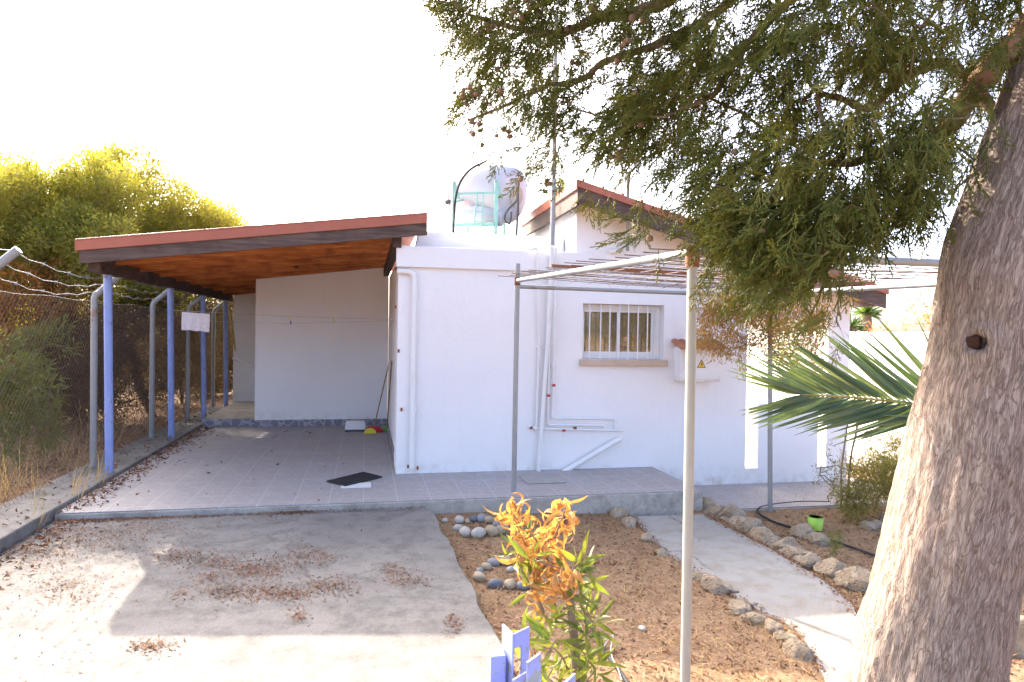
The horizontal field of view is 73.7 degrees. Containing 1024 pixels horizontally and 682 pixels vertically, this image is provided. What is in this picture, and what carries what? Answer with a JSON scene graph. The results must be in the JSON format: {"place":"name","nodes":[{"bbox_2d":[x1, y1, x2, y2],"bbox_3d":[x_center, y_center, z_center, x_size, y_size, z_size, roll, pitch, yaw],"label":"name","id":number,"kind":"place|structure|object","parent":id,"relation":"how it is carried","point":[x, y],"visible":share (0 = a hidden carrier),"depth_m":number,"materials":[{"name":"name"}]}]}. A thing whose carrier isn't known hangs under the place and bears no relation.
{"place":"outdoors","nodes":[
{"label":"outdoors","id":0,"kind":"place"},
{"bbox_2d":[9,440,125,528],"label":"dry grass","id":1,"kind":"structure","parent":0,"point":[80,481],"depth_m":6.68,"materials":[{"name":"plant"}]},
{"bbox_2d":[203,401,254,426],"bbox_3d":[-5.103,1.546,13.363,1.140,0.430,2.980,1,1,-12],"label":"raised passage","id":2,"kind":"object","parent":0,"point":[240,410],"visible":0.29,"depth_m":12.77,"materials":[{"name":"concrete"}]},
{"bbox_2d":[0,510,501,681],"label":"driveway","id":3,"kind":"structure","parent":0,"point":[393,634],"depth_m":4.32,"materials":[{"name":"concrete"}]},
{"bbox_2d":[0,506,467,680],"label":"fallen needles","id":4,"kind":"object","parent":3,"relation":"on","point":[236,592],"visible":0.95,"depth_m":4.92,"materials":[{"name":"brown plant"}]},
{"bbox_2d":[488,624,575,681],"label":"gate post","id":5,"kind":"object","parent":3,"relation":"on","point":[500,665],"visible":1,"depth_m":1.51,"materials":[{"name":"purple paint"}]},
{"bbox_2d":[0,381,1023,681],"bbox_3d":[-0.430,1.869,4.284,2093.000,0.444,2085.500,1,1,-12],"label":"ground","id":6,"kind":"structure","parent":0,"point":[654,575],"depth_m":4.95,"materials":[{"name":"soil"}]},
{"bbox_2d":[0,138,53,345],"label":"acacia tree","id":7,"kind":"object","parent":6,"relation":"on","point":[11,154],"visible":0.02,"depth_m":11.98,"materials":[{"name":"green plant"}]},
{"bbox_2d":[0,448,59,503],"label":"dry grass","id":8,"kind":"structure","parent":6,"relation":"on","point":[6,485],"depth_m":6.84,"materials":[{"name":"plant"}]},
{"bbox_2d":[0,313,83,470],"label":"oleander bush","id":9,"kind":"object","parent":6,"relation":"on","point":[13,364],"visible":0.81,"depth_m":8.42,"materials":[{"name":"green plant"}]},
{"bbox_2d":[0,250,103,441],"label":"drying bush","id":10,"kind":"object","parent":6,"relation":"on","point":[38,285],"visible":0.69,"depth_m":9.98,"materials":[{"name":"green plant"}]},
{"bbox_2d":[0,287,130,434],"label":"scrub bush","id":11,"kind":"object","parent":6,"relation":"on","point":[69,362],"visible":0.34,"depth_m":11.26,"materials":[{"name":"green plant"}]},
{"bbox_2d":[0,399,165,498],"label":"dry grass","id":12,"kind":"structure","parent":6,"relation":"on","point":[73,441],"depth_m":9.24,"materials":[{"name":"plant"}]},
{"bbox_2d":[0,406,223,553],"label":"kerb","id":13,"kind":"structure","parent":6,"relation":"on","point":[14,532],"depth_m":6.97,"materials":[{"name":"concrete"}]},
{"bbox_2d":[0,246,222,509],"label":"chain link fence","id":14,"kind":"object","parent":13,"relation":"on","point":[10,255],"visible":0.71,"depth_m":8.04,"materials":[{"name":"grey metal"}]},
{"bbox_2d":[75,212,426,472],"bbox_3d":[-3.614,-0.063,11.339,3.689,3.081,7.712,1,1,-12],"label":"carport","id":15,"kind":"object","parent":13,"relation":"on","point":[225,264],"visible":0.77,"depth_m":7.94,"materials":[{"name":"wood"}]},
{"bbox_2d":[229,305,235,350],"bbox_3d":[-5.754,-0.265,14.054,0.211,0.939,0.040,1,1,23],"label":"leaning stick","id":16,"kind":"object","parent":15,"relation":"attached to","point":[232,328],"visible":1,"depth_m":14.04,"materials":[{"name":"wood"}]},
{"bbox_2d":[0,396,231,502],"bbox_3d":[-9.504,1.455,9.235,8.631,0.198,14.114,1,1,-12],"label":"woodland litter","id":17,"kind":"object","parent":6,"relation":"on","point":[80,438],"visible":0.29,"depth_m":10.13,"materials":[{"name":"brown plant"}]},
{"bbox_2d":[56,280,194,423],"bbox_3d":[-7.387,0.091,12.659,2.730,3.446,3.066,1,1,-12],"label":"scrub bush","id":18,"kind":"object","parent":6,"relation":"on","point":[147,334],"visible":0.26,"depth_m":12.65,"materials":[{"name":"brown plant"}]},
{"bbox_2d":[0,133,256,414],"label":"acacia tree","id":19,"kind":"object","parent":6,"relation":"on","point":[58,210],"visible":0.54,"depth_m":10.97,"materials":[{"name":"green plant"}]},
{"bbox_2d":[78,293,229,383],"bbox_3d":[-12.081,-0.146,22.004,6.120,4.742,4.950,1,1,-12],"label":"background tree","id":20,"kind":"object","parent":6,"relation":"on","point":[158,343],"visible":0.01,"depth_m":21.33,"materials":[{"name":"green plant"}]},
{"bbox_2d":[114,290,233,408],"bbox_3d":[-7.500,-0.163,15.555,3.301,3.906,3.554,1,1,-12],"label":"scrub bush","id":21,"kind":"object","parent":6,"relation":"on","point":[220,336],"visible":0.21,"depth_m":15.37,"materials":[{"name":"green plant"}]},
{"bbox_2d":[0,408,366,607],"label":"leaf litter","id":22,"kind":"object","parent":6,"relation":"on","point":[49,531],"visible":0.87,"depth_m":6.91,"materials":[{"name":"brown plant"}]},
{"bbox_2d":[181,303,233,396],"bbox_3d":[-7.344,0.302,17.596,2.701,3.053,2.741,1,1,-12],"label":"scrub bush","id":23,"kind":"object","parent":6,"relation":"on","point":[230,367],"visible":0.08,"depth_m":17.12,"materials":[{"name":"brown plant"}]},
{"bbox_2d":[54,491,702,520],"bbox_3d":[-1.621,1.790,9.607,6.380,0.438,5.690,1,1,-12],"label":"terrace base","id":24,"kind":"object","parent":6,"relation":"on","point":[652,504],"visible":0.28,"depth_m":7.00,"materials":[{"name":"concrete"}]},
{"bbox_2d":[55,425,700,513],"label":"terrace tiles","id":25,"kind":"object","parent":24,"relation":"on","point":[246,472],"visible":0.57,"depth_m":7.86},
{"bbox_2d":[326,472,381,485],"bbox_3d":[-1.790,1.564,7.772,0.365,0.017,0.645,1,1,32],"label":"door mat","id":26,"kind":"object","parent":25,"relation":"on","point":[352,479],"depth_m":7.72,"materials":[{"name":"black rubber"}]},
{"bbox_2d":[345,420,365,431],"bbox_3d":[-2.647,1.436,11.543,0.348,0.166,0.206,1,1,-12],"label":"dustpan","id":27,"kind":"object","parent":25,"relation":"on","point":[356,426],"visible":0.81,"depth_m":11.52,"materials":[{"name":"white plastic"}]},
{"bbox_2d":[341,482,370,487],"bbox_3d":[-1.706,1.580,7.472,0.320,0.005,0.240,1,1,-12],"label":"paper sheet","id":28,"kind":"object","parent":25,"relation":"on","point":[363,485],"visible":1,"depth_m":7.45,"materials":[{"name":"white paper"}]},
{"bbox_2d":[364,367,387,433],"bbox_3d":[-2.221,0.956,11.687,0.320,1.136,1.131,1,1,16],"label":"broom","id":29,"kind":"object","parent":25,"relation":"on","point":[374,429],"visible":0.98,"depth_m":11.41,"materials":[{"name":"red plastic"}]},
{"bbox_2d":[383,361,391,431],"bbox_3d":[-1.940,0.906,10.772,0.175,1.266,1.619,1,1,-12],"label":"broom","id":30,"kind":"object","parent":25,"relation":"on","point":[385,429],"visible":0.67,"depth_m":10.80,"materials":[{"name":"brown wood"}]},
{"bbox_2d":[519,474,565,483],"bbox_3d":[0.348,1.599,7.921,0.460,0.017,0.440,1,1,-12],"label":"manhole cover","id":31,"kind":"object","parent":25,"relation":"on","point":[541,478],"visible":1,"depth_m":7.86,"materials":[{"name":"grey concrete"}]},
{"bbox_2d":[459,526,470,536],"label":"pebble","id":32,"kind":"object","parent":6,"relation":"on","point":[464,531],"visible":1,"depth_m":6.13,"materials":[{"name":"stone"}]},
{"bbox_2d":[471,527,485,538],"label":"pebble","id":33,"kind":"object","parent":6,"relation":"on","point":[478,532],"visible":0.95,"depth_m":6.11,"materials":[{"name":"grey stone"}]},
{"bbox_2d":[473,571,485,581],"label":"pebble","id":34,"kind":"object","parent":6,"relation":"on","point":[478,576],"visible":0.95,"depth_m":5.03,"materials":[{"name":"stone"}]},
{"bbox_2d":[485,525,498,535],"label":"pebble","id":35,"kind":"object","parent":6,"relation":"on","point":[492,530],"visible":0.92,"depth_m":6.18,"materials":[{"name":"white stone"}]},
{"bbox_2d":[487,557,499,565],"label":"pebble","id":36,"kind":"object","parent":6,"relation":"on","point":[493,561],"visible":0.86,"depth_m":5.37,"materials":[{"name":"stone"}]},
{"bbox_2d":[487,578,502,588],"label":"pebble","id":37,"kind":"object","parent":6,"relation":"on","point":[493,583],"visible":0.92,"depth_m":4.89,"materials":[{"name":"stone"}]},
{"bbox_2d":[504,578,515,589],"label":"pebble","id":38,"kind":"object","parent":6,"relation":"on","point":[510,583],"visible":0.98,"depth_m":4.90,"materials":[{"name":"stone"}]},
{"bbox_2d":[516,581,528,589],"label":"pebble","id":39,"kind":"object","parent":6,"relation":"on","point":[519,585],"visible":0.64,"depth_m":4.90,"materials":[{"name":"stone"}]},
{"bbox_2d":[202,179,888,484],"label":"house","id":40,"kind":"structure","parent":6,"relation":"on","point":[599,386],"depth_m":8.73,"materials":[{"name":"paint"}]},
{"bbox_2d":[232,357,254,368],"bbox_3d":[-5.370,0.440,13.687,0.512,0.233,0.060,1,1,12],"label":"leaning pipe","id":41,"kind":"object","parent":40,"relation":"attached to","point":[243,362],"visible":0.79,"depth_m":13.66,"materials":[{"name":"white plastic"}]},
{"bbox_2d":[174,310,392,319],"bbox_3d":[-3.454,-0.389,9.970,3.424,0.100,0.266,1,1,3],"label":"clothes line","id":42,"kind":"object","parent":40,"relation":"attached to","point":[270,315],"visible":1,"depth_m":9.95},
{"bbox_2d":[181,312,209,331],"bbox_3d":[-4.697,-0.283,10.138,0.469,0.296,0.060,1,1,9],"label":"towel","id":43,"kind":"object","parent":42,"relation":"hanging from","point":[195,321],"visible":1,"depth_m":10.13,"materials":[{"name":"fabric"}]},
{"bbox_2d":[451,179,505,234],"bbox_3d":[-0.438,-1.754,10.347,0.711,1.202,1.322,1,1,7],"label":"tank stand","id":44,"kind":"object","parent":40,"relation":"on","point":[496,193],"visible":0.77,"depth_m":9.84,"materials":[{"name":"green paint"}]},
{"bbox_2d":[420,180,453,204],"bbox_3d":[-1.055,-2.096,9.663,0.505,0.311,0.164,1,1,-12],"label":"television antenna","id":45,"kind":"object","parent":44,"relation":"attached to","point":[447,201],"visible":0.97,"depth_m":9.66,"materials":[{"name":"grey metal"}]},
{"bbox_2d":[452,160,487,232],"bbox_3d":[-0.598,-1.992,9.660,0.498,1.177,0.032,1,1,-12],"label":"hose","id":46,"kind":"object","parent":44,"relation":"attached to","point":[458,186],"visible":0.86,"depth_m":9.61,"materials":[{"name":"black rubber"}]},
{"bbox_2d":[461,206,503,226],"bbox_3d":[-0.443,-1.859,10.200,0.640,0.302,0.300,1,1,0],"label":"hot water cylinder","id":47,"kind":"object","parent":44,"relation":"on","point":[467,214],"visible":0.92,"depth_m":10.06,"materials":[{"name":"white metal"}]},
{"bbox_2d":[446,161,526,223],"bbox_3d":[-0.380,-2.302,10.545,1.170,1.024,0.840,1,1,34],"label":"water tank","id":48,"kind":"object","parent":44,"relation":"on","point":[474,180],"visible":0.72,"depth_m":10.22,"materials":[{"name":"white plastic"}]},
{"bbox_2d":[504,193,516,224],"bbox_3d":[-0.015,-1.912,9.888,0.210,0.458,0.028,1,1,-12],"label":"hose","id":49,"kind":"object","parent":48,"relation":"attached to","point":[508,209],"visible":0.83,"depth_m":9.88,"materials":[{"name":"grey rubber"}]},
{"bbox_2d":[515,171,518,235],"bbox_3d":[0.075,-1.919,9.601,0.051,0.926,0.040,1,1,-12],"label":"vent pipe","id":50,"kind":"object","parent":40,"relation":"on","point":[517,220],"visible":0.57,"depth_m":9.59,"materials":[{"name":"grey metal"}]},
{"bbox_2d":[550,18,557,245],"bbox_3d":[0.516,-2.571,8.325,0.065,2.810,0.058,1,1,-12],"label":"mast pole","id":51,"kind":"object","parent":40,"relation":"on","point":[552,232],"visible":0.38,"depth_m":8.31,"materials":[{"name":"grey metal"}]},
{"bbox_2d":[609,171,629,253],"bbox_3d":[1.311,-1.555,8.355,0.255,0.931,0.527,1,1,10],"label":"service mast","id":52,"kind":"object","parent":40,"relation":"attached to","point":[612,251],"visible":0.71,"depth_m":8.40,"materials":[{"name":"white metal"}]},
{"bbox_2d":[582,304,659,358],"bbox_3d":[1.392,-0.118,8.833,1.218,0.901,0.211,1,1,-12],"label":"window","id":53,"kind":"structure","parent":40,"relation":"in","point":[610,331],"depth_m":8.87,"materials":[{"name":"white metal"}]},
{"bbox_2d":[671,339,729,381],"bbox_3d":[2.410,0.246,8.747,0.667,0.543,0.308,1,1,-12],"label":"meter box","id":54,"kind":"object","parent":40,"relation":"attached to","point":[708,372],"visible":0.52,"depth_m":8.71,"materials":[{"name":"paint"}]},
{"bbox_2d":[683,352,718,378],"bbox_3d":[2.409,0.314,8.699,0.496,0.348,0.007,1,1,-12],"label":"door","id":55,"kind":"structure","parent":54,"relation":"in","point":[711,371],"depth_m":8.71,"materials":[{"name":"white metal"}]},
{"bbox_2d":[483,492,626,681],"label":"oleander shrub","id":56,"kind":"object","parent":6,"relation":"on","point":[565,589],"visible":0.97,"depth_m":1.73,"materials":[{"name":"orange plant"}]},
{"bbox_2d":[582,615,628,681],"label":"irrigation hose","id":57,"kind":"object","parent":6,"relation":"on","point":[624,677],"visible":0.35,"depth_m":3.76,"materials":[{"name":"black rubber"}]},
{"bbox_2d":[610,507,629,517],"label":"rock","id":58,"kind":"object","parent":6,"relation":"on","point":[618,512],"visible":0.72,"depth_m":7.15,"materials":[{"name":"stone"}]},
{"bbox_2d":[621,516,635,527],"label":"rock","id":59,"kind":"object","parent":6,"relation":"on","point":[630,521],"visible":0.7,"depth_m":6.82,"materials":[{"name":"stone"}]},
{"bbox_2d":[641,533,653,541],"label":"rock","id":60,"kind":"object","parent":6,"relation":"on","point":[646,536],"visible":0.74,"depth_m":6.33,"materials":[{"name":"stone"}]},
{"bbox_2d":[655,548,667,555],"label":"rock","id":61,"kind":"object","parent":6,"relation":"on","point":[663,551],"visible":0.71,"depth_m":5.90,"materials":[{"name":"stone"}]},
{"bbox_2d":[692,570,707,580],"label":"rock","id":62,"kind":"object","parent":6,"relation":"on","point":[698,573],"visible":0.48,"depth_m":5.35,"materials":[{"name":"stone"}]},
{"bbox_2d":[702,496,716,509],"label":"rock","id":63,"kind":"object","parent":6,"relation":"on","point":[707,501],"visible":0.27,"depth_m":7.60,"materials":[{"name":"stone"}]},
{"bbox_2d":[400,0,1023,681],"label":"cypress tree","id":64,"kind":"object","parent":6,"relation":"on","point":[942,600],"visible":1,"depth_m":2.23,"materials":[{"name":"green plant"}]},
{"bbox_2d":[704,505,722,515],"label":"rock","id":65,"kind":"object","parent":6,"relation":"on","point":[715,510],"visible":0.48,"depth_m":7.33,"materials":[{"name":"stone"}]},
{"bbox_2d":[700,573,738,594],"bbox_3d":[1.562,1.857,5.131,0.290,0.178,0.193,1,1,20],"label":"rock","id":66,"kind":"object","parent":6,"relation":"on","point":[716,584],"visible":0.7,"depth_m":5.09,"materials":[{"name":"stone"}]},
{"bbox_2d":[503,246,938,681],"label":"pergola","id":67,"kind":"object","parent":6,"relation":"on","point":[691,273],"visible":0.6,"depth_m":4.42,"materials":[{"name":"metal"}]},
{"bbox_2d":[440,509,1022,681],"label":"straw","id":68,"kind":"object","parent":6,"relation":"on","point":[661,594],"visible":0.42,"depth_m":4.84,"materials":[{"name":"beige plant"}]},
{"bbox_2d":[718,503,745,517],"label":"rock","id":69,"kind":"object","parent":6,"relation":"on","point":[730,510],"visible":0.57,"depth_m":7.19,"materials":[{"name":"stone"}]},
{"bbox_2d":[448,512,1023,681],"bbox_3d":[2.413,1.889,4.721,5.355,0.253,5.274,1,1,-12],"label":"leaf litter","id":70,"kind":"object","parent":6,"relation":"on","point":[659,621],"visible":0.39,"depth_m":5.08,"materials":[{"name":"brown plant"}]},
{"bbox_2d":[624,596,855,681],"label":"dry grass","id":71,"kind":"structure","parent":6,"relation":"on","point":[750,642],"depth_m":3.88,"materials":[{"name":"plant"}]},
{"bbox_2d":[728,598,751,615],"bbox_3d":[1.592,1.874,4.771,0.163,0.102,0.232,1,1,10],"label":"rock","id":72,"kind":"object","parent":6,"relation":"on","point":[734,606],"visible":0.75,"depth_m":4.73,"materials":[{"name":"stone"}]},
{"bbox_2d":[736,516,761,532],"bbox_3d":[2.360,1.868,6.837,0.235,0.238,0.241,1,1,33],"label":"rock","id":73,"kind":"object","parent":6,"relation":"on","point":[747,524],"visible":0.62,"depth_m":6.76,"materials":[{"name":"stone"}]},
{"bbox_2d":[739,612,766,624],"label":"rock","id":74,"kind":"object","parent":6,"relation":"on","point":[750,616],"visible":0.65,"depth_m":4.56,"materials":[{"name":"stone"}]},
{"bbox_2d":[750,527,775,543],"bbox_3d":[2.399,1.871,6.466,0.236,0.216,0.275,1,1,-12],"label":"rock","id":75,"kind":"object","parent":6,"relation":"on","point":[764,534],"visible":0.45,"depth_m":6.42,"materials":[{"name":"stone"}]},
{"bbox_2d":[764,618,783,633],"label":"rock","id":76,"kind":"object","parent":6,"relation":"on","point":[771,626],"visible":0.73,"depth_m":4.41,"materials":[{"name":"stone"}]},
{"bbox_2d":[696,281,857,506],"bbox_3d":[2.855,0.579,7.625,2.238,2.488,0.968,1,1,-12],"label":"dry vine","id":77,"kind":"object","parent":6,"relation":"on","point":[709,307],"visible":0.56,"depth_m":7.45,"materials":[{"name":"brown plant"}]},
{"bbox_2d":[757,319,807,397],"bbox_3d":[5.337,0.617,13.135,1.242,2.814,1.815,1,1,41],"label":"garden bush","id":78,"kind":"object","parent":6,"relation":"on","point":[790,347],"visible":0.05,"depth_m":12.76,"materials":[{"name":"green plant"}]},
{"bbox_2d":[703,504,865,592],"bbox_3d":[2.468,1.855,6.420,0.371,0.145,2.812,1,1,-12],"label":"path edging","id":79,"kind":"object","parent":6,"relation":"on","point":[784,550],"visible":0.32,"depth_m":6.29,"materials":[{"name":"stone"}]},
{"bbox_2d":[773,537,797,549],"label":"rock","id":80,"kind":"object","parent":6,"relation":"on","point":[783,543],"visible":0.48,"depth_m":6.14,"materials":[{"name":"stone"}]},
{"bbox_2d":[773,630,798,640],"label":"rock","id":81,"kind":"object","parent":6,"relation":"on","point":[779,633],"visible":0.62,"depth_m":4.31,"materials":[{"name":"stone"}]},
{"bbox_2d":[782,638,814,660],"bbox_3d":[1.719,1.880,4.121,0.156,0.134,0.216,1,1,-12],"label":"rock","id":82,"kind":"object","parent":6,"relation":"on","point":[794,648],"visible":0.81,"depth_m":4.07,"materials":[{"name":"stone"}]},
{"bbox_2d":[788,546,809,558],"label":"rock","id":83,"kind":"object","parent":6,"relation":"on","point":[793,551],"visible":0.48,"depth_m":5.91,"materials":[{"name":"stone"}]},
{"bbox_2d":[789,522,814,538],"bbox_3d":[2.913,1.942,6.861,0.340,0.205,0.234,0,1,-40],"label":"rock","id":84,"kind":"object","parent":6,"relation":"on","point":[800,530],"visible":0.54,"depth_m":6.78,"materials":[{"name":"stone"}]},
{"bbox_2d":[799,553,820,569],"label":"rock","id":85,"kind":"object","parent":6,"relation":"on","point":[809,561],"visible":0.6,"depth_m":5.67,"materials":[{"name":"stone"}]},
{"bbox_2d":[735,480,884,540],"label":"dry grass","id":86,"kind":"structure","parent":6,"relation":"on","point":[818,510],"depth_m":6.91,"materials":[{"name":"plant"}]},
{"bbox_2d":[741,504,886,510],"bbox_3d":[3.447,2.085,8.595,3.105,0.325,1.400,1,1,-12],"label":"terrace base","id":87,"kind":"object","parent":6,"relation":"on","point":[881,505],"visible":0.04,"depth_m":7.90,"materials":[{"name":"concrete"}]},
{"bbox_2d":[694,478,887,508],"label":"terrace tiles","id":88,"kind":"object","parent":87,"relation":"on","point":[723,495],"visible":0.36,"depth_m":8.49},
{"bbox_2d":[756,501,875,556],"bbox_3d":[3.118,1.911,6.413,1.011,0.072,3.620,1,1,6],"label":"irrigation hose","id":89,"kind":"object","parent":6,"relation":"on","point":[845,545],"visible":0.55,"depth_m":7.16,"materials":[{"name":"black rubber"}]},
{"bbox_2d":[808,515,823,530],"bbox_3d":[3.130,1.875,7.033,0.160,0.132,0.160,1,1,-12],"label":"plastic cup","id":90,"kind":"object","parent":6,"relation":"on","point":[812,519],"visible":0.83,"depth_m":6.98,"materials":[{"name":"green plastic"}]},
{"bbox_2d":[803,532,830,546],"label":"rock","id":91,"kind":"object","parent":6,"relation":"on","point":[813,537],"visible":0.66,"depth_m":6.55,"materials":[{"name":"stone"}]},
{"bbox_2d":[813,557,847,577],"bbox_3d":[2.632,1.887,5.526,0.296,0.262,0.281,1,1,-12],"label":"rock","id":92,"kind":"object","parent":6,"relation":"on","point":[830,567],"visible":0.43,"depth_m":5.49,"materials":[{"name":"stone"}]},
{"bbox_2d":[819,527,844,557],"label":"green weed","id":93,"kind":"object","parent":6,"relation":"on","point":[833,542],"visible":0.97,"depth_m":6.03,"materials":[{"name":"green plant"}]},
{"bbox_2d":[746,332,928,474],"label":"boundary wall","id":94,"kind":"structure","parent":6,"relation":"on","point":[915,343],"depth_m":11.11,"materials":[{"name":"paint"}]},
{"bbox_2d":[836,577,851,590],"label":"rock","id":95,"kind":"object","parent":6,"relation":"on","point":[841,583],"visible":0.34,"depth_m":5.23,"materials":[{"name":"stone"}]},
{"bbox_2d":[835,566,870,592],"bbox_3d":[2.719,1.890,5.259,0.365,0.292,0.338,1,1,-12],"label":"rock","id":96,"kind":"object","parent":6,"relation":"on","point":[857,577],"visible":0.48,"depth_m":5.20,"materials":[{"name":"stone"}]},
{"bbox_2d":[850,310,871,331],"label":"yucca","id":97,"kind":"object","parent":6,"relation":"on","point":[855,326],"visible":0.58,"depth_m":15.41,"materials":[{"name":"green plant"}]},
{"bbox_2d":[825,428,905,523],"bbox_3d":[4.230,1.496,7.554,1.608,1.072,1.171,0,1,-40],"label":"broom shrub","id":98,"kind":"object","parent":6,"relation":"on","point":[880,477],"visible":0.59,"depth_m":7.48,"materials":[{"name":"green plant"}]},
{"bbox_2d":[859,520,876,530],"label":"rock","id":99,"kind":"object","parent":6,"relation":"on","point":[868,525],"visible":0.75,"depth_m":7.10,"materials":[{"name":"stone"}]},
{"bbox_2d":[727,310,1009,681],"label":"palm","id":100,"kind":"object","parent":6,"relation":"on","point":[806,385],"visible":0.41,"depth_m":2.92,"materials":[{"name":"green plant"}]},
{"bbox_2d":[851,300,886,331],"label":"yucca","id":101,"kind":"object","parent":6,"relation":"on","point":[867,313],"visible":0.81,"depth_m":16.89,"materials":[{"name":"green plant"}]},
{"bbox_2d":[861,287,933,342],"bbox_3d":[6.537,0.496,11.001,2.038,3.140,1.026,1,1,-12],"label":"coral shrub","id":102,"kind":"object","parent":6,"relation":"on","point":[925,316],"visible":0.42,"depth_m":10.98,"materials":[{"name":"plant"}]},
{"bbox_2d":[1012,615,1023,658],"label":"rock","id":103,"kind":"object","parent":6,"relation":"on","point":[1019,647],"visible":0.08,"depth_m":4.12,"materials":[{"name":"stone"}]},
{"bbox_2d":[0,0,1023,331],"label":"sky","id":104,"kind":"structure","parent":0,"point":[307,110],"materials":[{"name":"white"}]},
{"bbox_2d":[539,161,568,204],"bbox_3d":[2.234,-3.417,31.973,2.113,10.334,2.074,1,1,42],"label":"cypress tree","id":105,"kind":"object","parent":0,"point":[564,183],"visible":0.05,"depth_m":31.89,"materials":[{"name":"green plant"}]},
{"bbox_2d":[635,514,856,681],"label":"garden path","id":106,"kind":"structure","parent":0,"point":[770,582],"depth_m":5.29,"materials":[{"name":"concrete"}]},
{"bbox_2d":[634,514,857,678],"bbox_3d":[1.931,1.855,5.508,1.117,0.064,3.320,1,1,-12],"label":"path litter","id":107,"kind":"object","parent":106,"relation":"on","point":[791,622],"visible":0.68,"depth_m":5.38,"materials":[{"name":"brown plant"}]},
{"bbox_2d":[811,430,858,502],"bbox_3d":[3.573,1.416,7.576,0.455,1.097,1.279,1,1,24],"label":"young shrub","id":108,"kind":"object","parent":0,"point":[833,486],"visible":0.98,"depth_m":7.17,"materials":[{"name":"green plant"}]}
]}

